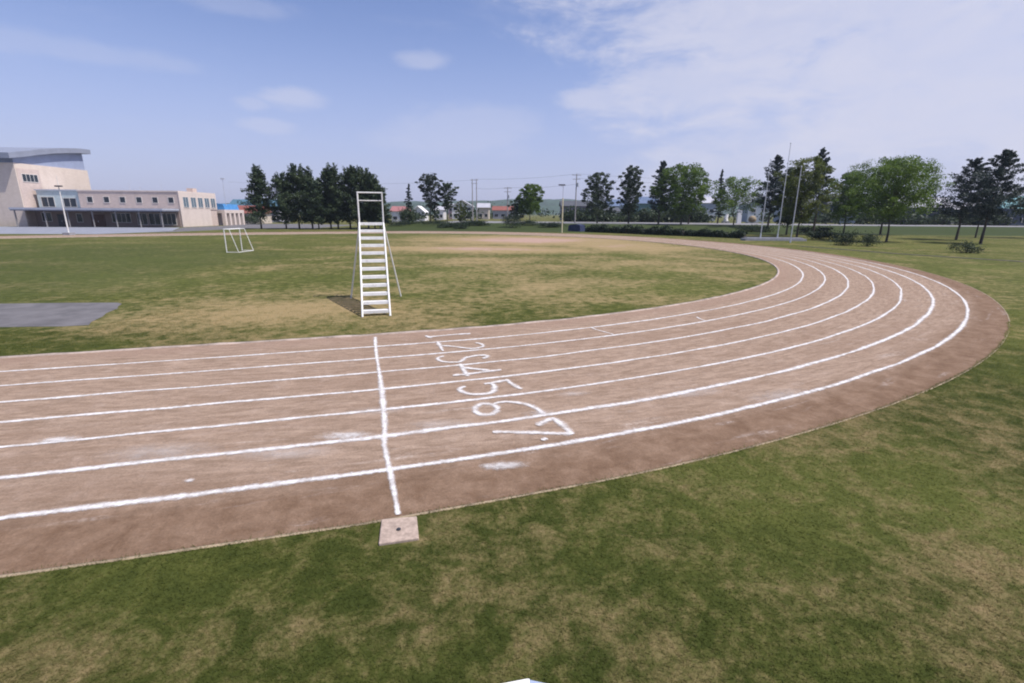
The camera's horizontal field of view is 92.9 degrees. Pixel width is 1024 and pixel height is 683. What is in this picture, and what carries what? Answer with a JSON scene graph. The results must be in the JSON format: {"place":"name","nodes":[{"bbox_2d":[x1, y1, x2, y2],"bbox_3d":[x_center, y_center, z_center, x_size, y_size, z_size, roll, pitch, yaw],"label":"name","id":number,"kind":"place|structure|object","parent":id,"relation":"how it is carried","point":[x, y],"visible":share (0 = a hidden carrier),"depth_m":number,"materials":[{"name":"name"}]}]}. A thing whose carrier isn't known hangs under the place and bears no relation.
{"place":"outdoors","nodes":[
{"label":"outdoors","id":0,"kind":"place"},
{"bbox_2d":[237,205,271,223],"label":"house","id":1,"kind":"structure","parent":0,"point":[241,207],"depth_m":148.40,"materials":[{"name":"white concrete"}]},
{"bbox_2d":[229,199,289,221],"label":"house","id":2,"kind":"structure","parent":0,"point":[234,201],"depth_m":167.64,"materials":[{"name":"blue glass"}]},
{"bbox_2d":[390,206,410,221],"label":"house","id":3,"kind":"structure","parent":0,"point":[395,212],"depth_m":184.29,"materials":[{"name":"red glass"}]},
{"bbox_2d":[477,203,490,218],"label":"house","id":4,"kind":"structure","parent":0,"point":[484,207],"depth_m":193.51,"materials":[{"name":"white glass"}]},
{"bbox_2d":[216,199,772,216],"bbox_3d":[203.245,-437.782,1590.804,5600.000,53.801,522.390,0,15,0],"label":"hills","id":5,"kind":"structure","parent":0,"point":[550,205],"depth_m":1430.63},
{"bbox_2d":[492,206,511,218],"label":"house","id":6,"kind":"structure","parent":0,"point":[499,212],"depth_m":208.03,"materials":[{"name":"red glass"}]},
{"bbox_2d":[0,231,1009,577],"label":"running track","id":7,"kind":"structure","parent":0,"point":[112,455],"depth_m":8.95,"materials":[{"name":"brown"}]},
{"bbox_2d":[54,176,75,234],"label":"lamp pole","id":8,"kind":"object","parent":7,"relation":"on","point":[68,232],"visible":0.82,"depth_m":69.06,"materials":[{"name":"white metal"}]},
{"bbox_2d":[0,213,1023,682],"bbox_3d":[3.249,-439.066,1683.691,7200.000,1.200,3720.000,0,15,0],"label":"ground","id":9,"kind":"structure","parent":0,"point":[442,269],"depth_m":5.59,"materials":[{"name":"green plant"}]},
{"bbox_2d":[0,147,90,225],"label":"school hall","id":10,"kind":"structure","parent":9,"relation":"on","point":[25,173],"depth_m":106.33,"materials":[{"name":"beige tile"}]},
{"bbox_2d":[21,173,38,182],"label":"window","id":11,"kind":"structure","parent":10,"relation":"in","point":[25,177],"depth_m":105.64,"materials":[{"name":"grey glass"}]},
{"bbox_2d":[0,303,120,326],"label":"asphalt pad","id":12,"kind":"object","parent":9,"relation":"on","point":[42,314],"visible":0.85,"depth_m":16.52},
{"bbox_2d":[0,226,177,233],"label":"forecourt","id":13,"kind":"structure","parent":9,"relation":"on","point":[56,230],"depth_m":87.87,"materials":[{"name":"grey concrete"}]},
{"bbox_2d":[8,186,218,227],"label":"school wing","id":14,"kind":"structure","parent":9,"relation":"on","point":[191,207],"depth_m":107.44,"materials":[{"name":"white paint"}]},
{"bbox_2d":[41,212,52,221],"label":"window","id":15,"kind":"structure","parent":14,"relation":"in","point":[48,214],"depth_m":107.08,"materials":[{"name":"grey glass"}]},
{"bbox_2d":[40,197,55,206],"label":"window","id":16,"kind":"structure","parent":14,"relation":"in","point":[46,201],"depth_m":106.82,"materials":[{"name":"grey glass"}]},
{"bbox_2d":[57,214,65,225],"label":"door","id":17,"kind":"structure","parent":14,"relation":"in","point":[61,219],"depth_m":107.35,"materials":[{"name":"glass"}]},
{"bbox_2d":[63,198,77,206],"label":"window","id":18,"kind":"structure","parent":14,"relation":"in","point":[68,202],"depth_m":107.08,"materials":[{"name":"grey glass"}]},
{"bbox_2d":[90,214,106,226],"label":"door","id":19,"kind":"structure","parent":14,"relation":"in","point":[100,221],"depth_m":107.78,"materials":[{"name":"black glass"}]},
{"bbox_2d":[111,213,131,222],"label":"window","id":20,"kind":"structure","parent":14,"relation":"in","point":[121,217],"depth_m":107.89,"materials":[{"name":"grey glass"}]},
{"bbox_2d":[136,213,148,224],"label":"window","id":21,"kind":"structure","parent":14,"relation":"in","point":[144,220],"depth_m":108.18,"materials":[{"name":"grey glass"}]},
{"bbox_2d":[148,213,161,224],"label":"window","id":22,"kind":"structure","parent":14,"relation":"in","point":[154,218],"depth_m":108.30,"materials":[{"name":"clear glass"}]},
{"bbox_2d":[162,213,176,224],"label":"window","id":23,"kind":"structure","parent":14,"relation":"in","point":[168,218],"depth_m":108.44,"materials":[{"name":"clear glass"}]},
{"bbox_2d":[182,197,189,207],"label":"window","id":24,"kind":"structure","parent":14,"relation":"in","point":[185,199],"depth_m":109.78,"materials":[{"name":"grey glass"}]},
{"bbox_2d":[190,197,196,207],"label":"window","id":25,"kind":"structure","parent":14,"relation":"in","point":[193,199],"depth_m":112.76,"materials":[{"name":"grey glass"}]},
{"bbox_2d":[223,228,253,252],"bbox_3d":[-23.974,-8.900,42.716,1.117,1.995,2.400,1,15,2],"label":"goal","id":26,"kind":"object","parent":9,"relation":"on","point":[234,242],"visible":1,"depth_m":42.48,"materials":[{"name":"white paint"}]},
{"bbox_2d":[160,224,348,231],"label":"car park","id":27,"kind":"structure","parent":9,"relation":"on","point":[245,226],"depth_m":114.53,"materials":[{"name":"grey asphalt"}]},
{"bbox_2d":[217,204,244,224],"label":"school annex","id":28,"kind":"object","parent":27,"relation":"on","point":[230,214],"visible":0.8,"depth_m":127.38,"materials":[{"name":"concrete"}]},
{"bbox_2d":[237,163,272,228],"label":"pine tree","id":29,"kind":"object","parent":9,"relation":"on","point":[257,185],"visible":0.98,"depth_m":97.88,"materials":[{"name":"green plant"}]},
{"bbox_2d":[244,211,268,224],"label":"bush","id":30,"kind":"object","parent":9,"relation":"on","point":[250,218],"visible":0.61,"depth_m":137.22,"materials":[{"name":"green plant"}]},
{"bbox_2d":[262,171,300,228],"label":"pine tree","id":31,"kind":"object","parent":9,"relation":"on","point":[278,182],"visible":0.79,"depth_m":99.01,"materials":[{"name":"green plant"}]},
{"bbox_2d":[273,163,313,228],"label":"pine tree","id":32,"kind":"object","parent":9,"relation":"on","point":[294,176],"visible":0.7,"depth_m":99.48,"materials":[{"name":"green plant"}]},
{"bbox_2d":[294,166,316,228],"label":"pine tree","id":33,"kind":"object","parent":9,"relation":"on","point":[308,172],"visible":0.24,"depth_m":101.03,"materials":[{"name":"green plant"}]},
{"bbox_2d":[296,180,335,228],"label":"pine tree","id":34,"kind":"object","parent":9,"relation":"on","point":[317,193],"visible":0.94,"depth_m":98.83,"materials":[{"name":"green plant"}]},
{"bbox_2d":[313,167,344,228],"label":"pine tree","id":35,"kind":"object","parent":9,"relation":"on","point":[321,178],"visible":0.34,"depth_m":100.40,"materials":[{"name":"green plant"}]},
{"bbox_2d":[320,162,351,228],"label":"pine tree","id":36,"kind":"object","parent":9,"relation":"on","point":[331,180],"visible":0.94,"depth_m":99.39,"materials":[{"name":"green plant"}]},
{"bbox_2d":[337,166,360,228],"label":"pine tree","id":37,"kind":"object","parent":9,"relation":"on","point":[346,184],"visible":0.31,"depth_m":101.42,"materials":[{"name":"green plant"}]},
{"bbox_2d":[340,164,370,228],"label":"pine tree","id":38,"kind":"object","parent":9,"relation":"on","point":[354,176],"visible":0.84,"depth_m":99.78,"materials":[{"name":"green plant"}]},
{"bbox_2d":[355,167,375,227],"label":"pine tree","id":39,"kind":"object","parent":9,"relation":"on","point":[365,172],"visible":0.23,"depth_m":100.86,"materials":[{"name":"green plant"}]},
{"bbox_2d":[357,173,388,228],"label":"pine tree","id":40,"kind":"object","parent":9,"relation":"on","point":[370,185],"visible":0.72,"depth_m":99.75,"materials":[{"name":"green plant"}]},
{"bbox_2d":[350,192,400,316],"bbox_3d":[-5.106,-3.358,17.843,2.055,4.210,4.147,-4,15,-15],"label":"judge stand","id":41,"kind":"object","parent":9,"relation":"on","point":[371,311],"visible":1,"depth_m":17.90,"materials":[{"name":"white paint"}]},
{"bbox_2d":[368,185,392,228],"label":"pine tree","id":42,"kind":"object","parent":9,"relation":"on","point":[378,206],"visible":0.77,"depth_m":99.56,"materials":[{"name":"green plant"}]},
{"bbox_2d":[379,516,418,545],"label":"marker block","id":43,"kind":"structure","parent":9,"relation":"on","point":[398,530],"depth_m":5.33,"materials":[{"name":"concrete"}]},
{"bbox_2d":[386,219,413,225],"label":"bush","id":44,"kind":"object","parent":9,"relation":"on","point":[396,223],"visible":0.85,"depth_m":108.45,"materials":[{"name":"green plant"}]},
{"bbox_2d":[397,206,420,223],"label":"bush","id":45,"kind":"object","parent":9,"relation":"on","point":[404,214],"visible":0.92,"depth_m":112.44,"materials":[{"name":"green plant"}]},
{"bbox_2d":[404,184,416,214],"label":"spruce tree","id":46,"kind":"object","parent":9,"relation":"on","point":[408,204],"visible":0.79,"depth_m":120.73,"materials":[{"name":"green plant"}]},
{"bbox_2d":[413,206,428,220],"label":"house","id":47,"kind":"structure","parent":9,"relation":"on","point":[420,209],"depth_m":184.25,"materials":[{"name":"white glass"}]},
{"bbox_2d":[414,172,442,219],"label":"pine tree","id":48,"kind":"object","parent":9,"relation":"on","point":[429,182],"visible":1,"depth_m":123.80,"materials":[{"name":"green plant"}]},
{"bbox_2d":[413,220,453,224],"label":"bush","id":49,"kind":"object","parent":9,"relation":"on","point":[433,222],"visible":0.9,"depth_m":109.61,"materials":[{"name":"green plant"}]},
{"bbox_2d":[434,206,446,219],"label":"house","id":50,"kind":"structure","parent":9,"relation":"on","point":[442,214],"depth_m":193.96,"materials":[{"name":"white glass"}]},
{"bbox_2d":[436,222,453,227],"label":"scrub bush","id":51,"kind":"object","parent":9,"relation":"on","point":[446,225],"visible":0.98,"depth_m":105.56,"materials":[{"name":"green plant"}]},
{"bbox_2d":[438,181,458,220],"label":"pine tree","id":52,"kind":"object","parent":9,"relation":"on","point":[446,204],"visible":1,"depth_m":124.10,"materials":[{"name":"green plant"}]},
{"bbox_2d":[454,201,467,221],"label":"young tree","id":53,"kind":"object","parent":9,"relation":"on","point":[461,210],"visible":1,"depth_m":115.71,"materials":[{"name":"green plant"}]},
{"bbox_2d":[452,221,469,228],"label":"bush","id":54,"kind":"object","parent":9,"relation":"on","point":[456,225],"visible":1,"depth_m":103.55,"materials":[{"name":"green plant"}]},
{"bbox_2d":[452,200,474,218],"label":"house","id":55,"kind":"structure","parent":9,"relation":"on","point":[469,205],"depth_m":193.03,"materials":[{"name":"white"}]},
{"bbox_2d":[459,220,489,225],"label":"scrub bush","id":56,"kind":"object","parent":9,"relation":"on","point":[477,222],"visible":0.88,"depth_m":109.18,"materials":[{"name":"green plant"}]},
{"bbox_2d":[471,179,477,219],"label":"utility pole","id":57,"kind":"object","parent":9,"relation":"on","point":[472,183],"visible":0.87,"depth_m":143.87,"materials":[{"name":"concrete"}]},
{"bbox_2d":[500,212,520,227],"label":"bush","id":58,"kind":"object","parent":9,"relation":"on","point":[509,220],"visible":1,"depth_m":106.25,"materials":[{"name":"green plant"}]},
{"bbox_2d":[507,197,527,220],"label":"tree","id":59,"kind":"object","parent":9,"relation":"on","point":[514,208],"visible":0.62,"depth_m":124.90,"materials":[{"name":"green plant"}]},
{"bbox_2d":[506,679,541,682],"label":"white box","id":60,"kind":"object","parent":9,"relation":"on","point":[525,681],"visible":1,"depth_m":3.59,"materials":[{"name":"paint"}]},
{"bbox_2d":[516,219,538,225],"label":"bush","id":61,"kind":"object","parent":9,"relation":"on","point":[528,222],"visible":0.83,"depth_m":110.42,"materials":[{"name":"green plant"}]},
{"bbox_2d":[516,183,544,219],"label":"round tree","id":62,"kind":"object","parent":9,"relation":"on","point":[531,196],"visible":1,"depth_m":121.85,"materials":[{"name":"green plant"}]},
{"bbox_2d":[533,221,565,227],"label":"scrub bush","id":63,"kind":"object","parent":9,"relation":"on","point":[553,224],"visible":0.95,"depth_m":107.11,"materials":[{"name":"green plant"}]},
{"bbox_2d":[558,184,564,232],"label":"lamp pole","id":64,"kind":"object","parent":9,"relation":"on","point":[562,211],"visible":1,"depth_m":91.28,"materials":[{"name":"metal"}]},
{"bbox_2d":[568,224,584,231],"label":"tarp stack","id":65,"kind":"object","parent":9,"relation":"on","point":[577,227],"visible":0.92,"depth_m":99.67,"materials":[{"name":"blue plastic"}]},
{"bbox_2d":[574,174,580,222],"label":"utility pole","id":66,"kind":"object","parent":9,"relation":"on","point":[577,184],"visible":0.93,"depth_m":120.72,"materials":[{"name":"concrete"}]},
{"bbox_2d":[580,172,615,222],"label":"grey green tree","id":67,"kind":"object","parent":9,"relation":"on","point":[596,193],"visible":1,"depth_m":121.67,"materials":[{"name":"green plant"}]},
{"bbox_2d":[616,165,645,223],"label":"grey green tree","id":68,"kind":"object","parent":9,"relation":"on","point":[630,205],"visible":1,"depth_m":121.41,"materials":[{"name":"green plant"}]},
{"bbox_2d":[585,222,686,235],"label":"hedge","id":69,"kind":"object","parent":9,"relation":"on","point":[637,229],"visible":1,"depth_m":87.92,"materials":[{"name":"green plant"}]},
{"bbox_2d":[648,160,673,223],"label":"pine tree","id":70,"kind":"object","parent":9,"relation":"on","point":[661,167],"visible":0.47,"depth_m":119.86,"materials":[{"name":"green plant"}]},
{"bbox_2d":[336,201,1021,225],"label":"greenery","id":71,"kind":"object","parent":9,"relation":"on","point":[646,215],"visible":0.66,"depth_m":146.80,"materials":[{"name":"green plant"}]},
{"bbox_2d":[649,162,712,224],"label":"leafy tree","id":72,"kind":"object","parent":9,"relation":"on","point":[687,179],"visible":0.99,"depth_m":114.34,"materials":[{"name":"green plant"}]},
{"bbox_2d":[684,227,747,238],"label":"hedge","id":73,"kind":"object","parent":9,"relation":"on","point":[706,232],"visible":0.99,"depth_m":77.28,"materials":[{"name":"green plant"}]},
{"bbox_2d":[711,169,725,222],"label":"spruce tree","id":74,"kind":"object","parent":9,"relation":"on","point":[720,179],"visible":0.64,"depth_m":134.07,"materials":[{"name":"green plant"}]},
{"bbox_2d":[711,176,774,224],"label":"open tree","id":75,"kind":"object","parent":9,"relation":"on","point":[728,200],"visible":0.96,"depth_m":111.96,"materials":[{"name":"green plant"}]},
{"bbox_2d":[727,224,776,232],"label":"scrub bush","id":76,"kind":"object","parent":9,"relation":"on","point":[751,227],"visible":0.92,"depth_m":100.75,"materials":[{"name":"green plant"}]},
{"bbox_2d":[751,154,785,226],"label":"pine tree","id":77,"kind":"object","parent":9,"relation":"on","point":[773,187],"visible":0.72,"depth_m":106.30,"materials":[{"name":"green plant"}]},
{"bbox_2d":[740,237,806,240],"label":"flagpole plinth","id":78,"kind":"structure","parent":9,"relation":"on","point":[769,239],"depth_m":68.18,"materials":[{"name":"concrete"}]},
{"bbox_2d":[760,159,771,236],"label":"flagpole","id":79,"kind":"object","parent":78,"relation":"on","point":[765,200],"visible":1,"depth_m":67.62,"materials":[{"name":"silver metal"}]},
{"bbox_2d":[777,143,790,237],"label":"flagpole","id":80,"kind":"object","parent":78,"relation":"on","point":[783,193],"visible":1,"depth_m":67.34,"materials":[{"name":"silver metal"}]},
{"bbox_2d":[771,166,806,234],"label":"leafy tree","id":81,"kind":"object","parent":9,"relation":"on","point":[784,221],"visible":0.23,"depth_m":88.47,"materials":[{"name":"green plant"}]},
{"bbox_2d":[789,166,801,242],"bbox_3d":[36.484,-17.525,62.531,0.204,9.470,0.198,0,15,0],"label":"flagpole","id":82,"kind":"object","parent":9,"relation":"on","point":[795,209],"visible":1,"depth_m":62.72,"materials":[{"name":"silver metal"}]},
{"bbox_2d":[770,155,843,236],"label":"leafy tree","id":83,"kind":"object","parent":9,"relation":"on","point":[806,214],"visible":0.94,"depth_m":77.39,"materials":[{"name":"green plant"}]},
{"bbox_2d":[790,225,834,233],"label":"scrub bush","id":84,"kind":"object","parent":9,"relation":"on","point":[806,229],"visible":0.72,"depth_m":94.15,"materials":[{"name":"green plant"}]},
{"bbox_2d":[804,147,833,230],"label":"pine tree","id":85,"kind":"object","parent":9,"relation":"on","point":[822,154],"visible":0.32,"depth_m":83.13,"materials":[{"name":"green plant"}]},
{"bbox_2d":[803,230,839,239],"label":"scrub bush","id":86,"kind":"object","parent":9,"relation":"on","point":[819,235],"visible":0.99,"depth_m":72.50,"materials":[{"name":"green plant"}]},
{"bbox_2d":[817,168,875,233],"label":"open tree","id":87,"kind":"object","parent":9,"relation":"on","point":[842,210],"visible":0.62,"depth_m":87.72,"materials":[{"name":"green plant"}]},
{"bbox_2d":[830,228,865,245],"bbox_3d":[39.954,-12.532,58.117,3.341,2.244,3.576,7,16,23],"label":"bush","id":88,"kind":"object","parent":9,"relation":"on","point":[844,239],"visible":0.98,"depth_m":58.05,"materials":[{"name":"green plant"}]},
{"bbox_2d":[858,231,886,246],"bbox_3d":[42.137,-12.028,57.127,3.072,1.807,2.822,0,15,0],"label":"bush","id":89,"kind":"object","parent":9,"relation":"on","point":[869,239],"visible":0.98,"depth_m":56.76,"materials":[{"name":"green plant"}]},
{"bbox_2d":[839,155,945,234],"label":"leafy tree","id":90,"kind":"object","parent":9,"relation":"on","point":[882,160],"visible":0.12,"depth_m":92.25,"materials":[{"name":"green plant"}]},
{"bbox_2d":[844,155,956,241],"bbox_3d":[51.862,-19.331,66.410,11.904,11.421,11.535,0,15,0],"label":"leafy tree","id":91,"kind":"object","parent":9,"relation":"on","point":[897,187],"visible":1,"depth_m":64.78,"materials":[{"name":"green plant"}]},
{"bbox_2d":[802,246,1023,261],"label":"gutter","id":92,"kind":"object","parent":9,"relation":"on","point":[914,254],"visible":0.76,"depth_m":44.64,"materials":[{"name":"concrete"}]},
{"bbox_2d":[883,197,954,224],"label":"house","id":93,"kind":"structure","parent":9,"relation":"on","point":[934,212],"depth_m":144.91,"materials":[{"name":"grey glass"}]},
{"bbox_2d":[946,239,988,253],"bbox_3d":[44.715,-9.336,47.769,3.079,1.391,3.073,0,15,0],"label":"bush","id":94,"kind":"object","parent":9,"relation":"on","point":[971,247],"visible":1,"depth_m":47.48,"materials":[{"name":"green plant"}]},
{"bbox_2d":[923,157,1014,239],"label":"pine tree","id":95,"kind":"object","parent":9,"relation":"on","point":[966,186],"visible":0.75,"depth_m":73.05,"materials":[{"name":"green plant"}]},
{"bbox_2d":[954,186,1004,237],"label":"pine tree","id":96,"kind":"object","parent":9,"relation":"on","point":[978,223],"visible":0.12,"depth_m":82.49,"materials":[{"name":"green plant"}]},
{"bbox_2d":[962,149,1023,243],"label":"pine tree","id":97,"kind":"object","parent":9,"relation":"on","point":[1006,156],"visible":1,"depth_m":62.18,"materials":[{"name":"green plant"}]},
{"bbox_2d":[982,196,1023,225],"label":"house","id":98,"kind":"structure","parent":9,"relation":"on","point":[1015,218],"depth_m":133.74,"materials":[{"name":"grey glass"}]},
{"bbox_2d":[997,184,1023,223],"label":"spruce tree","id":99,"kind":"object","parent":9,"relation":"on","point":[1019,211],"visible":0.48,"depth_m":82.46,"materials":[{"name":"green plant"}]},
{"bbox_2d":[0,0,1023,206],"label":"sky","id":100,"kind":"structure","parent":0,"point":[171,95],"materials":[{"name":"blue"}]},
{"bbox_2d":[559,201,592,219],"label":"house","id":101,"kind":"structure","parent":0,"point":[580,204],"depth_m":183.66,"materials":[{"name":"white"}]},
{"bbox_2d":[604,199,626,211],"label":"house","id":102,"kind":"structure","parent":0,"point":[615,204],"depth_m":202.78,"materials":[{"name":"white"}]},
{"bbox_2d":[635,197,657,212],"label":"house","id":103,"kind":"structure","parent":0,"point":[643,202],"depth_m":183.26,"materials":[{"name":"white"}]},
{"bbox_2d":[693,197,715,220],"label":"house","id":104,"kind":"structure","parent":0,"point":[708,204],"depth_m":192.85,"materials":[{"name":"grey glass"}]},
{"bbox_2d":[441,221,1023,226],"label":"road","id":105,"kind":"structure","parent":0,"point":[746,224],"depth_m":127.77,"materials":[{"name":"grey asphalt"}]},
{"bbox_2d":[736,210,742,222],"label":"white pillar","id":106,"kind":"structure","parent":105,"relation":"on","point":[738,217],"depth_m":142.94,"materials":[{"name":"paint"}]},
{"bbox_2d":[738,196,770,221],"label":"house","id":107,"kind":"structure","parent":0,"point":[748,214],"depth_m":174.09,"materials":[{"name":"grey glass"}]},
{"bbox_2d":[773,197,813,221],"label":"house","id":108,"kind":"structure","parent":0,"point":[776,218],"depth_m":188.62,"materials":[{"name":"glass"}]},
{"bbox_2d":[813,194,867,222],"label":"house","id":109,"kind":"structure","parent":0,"point":[827,203],"depth_m":162.66,"materials":[{"name":"grey glass"}]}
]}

